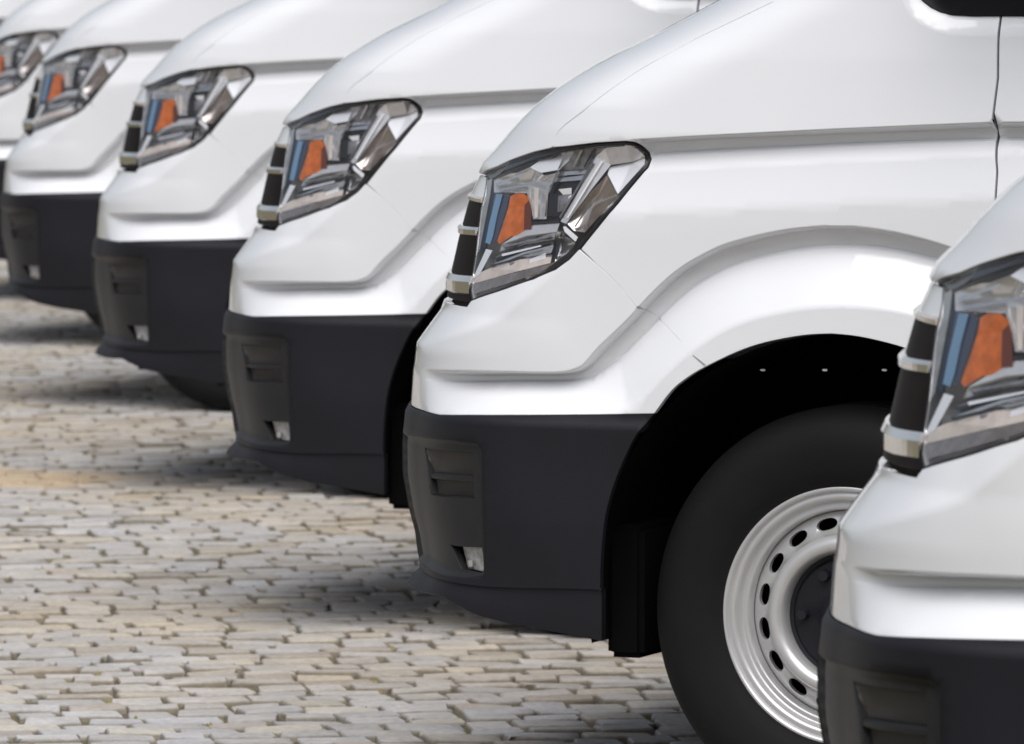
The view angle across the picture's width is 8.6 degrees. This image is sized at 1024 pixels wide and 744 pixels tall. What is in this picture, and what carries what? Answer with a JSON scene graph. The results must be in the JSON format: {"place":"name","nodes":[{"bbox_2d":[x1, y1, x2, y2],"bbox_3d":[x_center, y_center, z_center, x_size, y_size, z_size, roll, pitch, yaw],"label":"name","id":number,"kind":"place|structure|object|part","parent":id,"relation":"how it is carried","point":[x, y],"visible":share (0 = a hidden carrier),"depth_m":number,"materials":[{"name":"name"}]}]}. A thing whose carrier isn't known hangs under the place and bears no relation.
{"place":"outdoors","nodes":[
{"label":"outdoors","id":0,"kind":"place"},
{"bbox_2d":[0,259,703,743],"bbox_3d":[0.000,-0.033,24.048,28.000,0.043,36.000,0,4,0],"label":"cobblestone paving","id":1,"kind":"structure","parent":0,"point":[172,571],"depth_m":15.16,"materials":[{"name":"stone"}]},
{"bbox_2d":[0,0,28,24],"bbox_3d":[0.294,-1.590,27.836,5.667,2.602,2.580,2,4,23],"label":"van","id":2,"kind":"object","parent":1,"relation":"on","point":[8,8],"depth_m":27.74,"materials":[{"name":"white metal"}]},
{"bbox_2d":[0,0,108,328],"bbox_3d":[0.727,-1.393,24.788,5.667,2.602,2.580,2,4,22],"label":"van","id":3,"kind":"object","parent":1,"relation":"on","point":[32,32],"visible":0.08,"depth_m":24.74,"materials":[{"name":"white metal"}]},
{"bbox_2d":[0,0,248,411],"bbox_3d":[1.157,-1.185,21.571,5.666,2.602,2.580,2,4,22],"label":"van","id":4,"kind":"object","parent":1,"relation":"on","point":[100,63],"visible":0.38,"depth_m":21.53,"materials":[{"name":"white metal"}]},
{"bbox_2d":[91,0,447,497],"bbox_3d":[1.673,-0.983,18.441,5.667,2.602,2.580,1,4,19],"label":"van","id":5,"kind":"object","parent":1,"relation":"on","point":[218,99],"visible":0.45,"depth_m":18.24,"materials":[{"name":"white plastic"}]},
{"bbox_2d":[222,0,717,636],"bbox_3d":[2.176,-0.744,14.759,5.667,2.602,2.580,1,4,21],"label":"van","id":6,"kind":"object","parent":1,"relation":"on","point":[386,144],"visible":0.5,"depth_m":14.64,"materials":[{"name":"white plastic"}]},
{"label":"door","id":7,"kind":"part","parent":6,"relation":"part of","materials":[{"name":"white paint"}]},
{"bbox_2d":[402,0,1023,743],"bbox_3d":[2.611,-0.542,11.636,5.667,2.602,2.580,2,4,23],"label":"van","id":8,"kind":"object","parent":1,"relation":"on","point":[662,342],"visible":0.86,"depth_m":11.58,"materials":[{"name":"white paint"}]},
{"label":"side window","id":9,"kind":"part","parent":8,"relation":"part of","materials":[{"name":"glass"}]},
{"label":"door","id":10,"kind":"part","parent":8,"relation":"part of","materials":[{"name":"white paint"}]},
{"bbox_2d":[817,175,1023,743],"bbox_3d":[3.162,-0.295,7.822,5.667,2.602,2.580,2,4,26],"label":"van","id":11,"kind":"object","parent":1,"relation":"on","point":[922,636],"visible":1,"depth_m":8.06,"materials":[{"name":"white plastic"}]}
]}

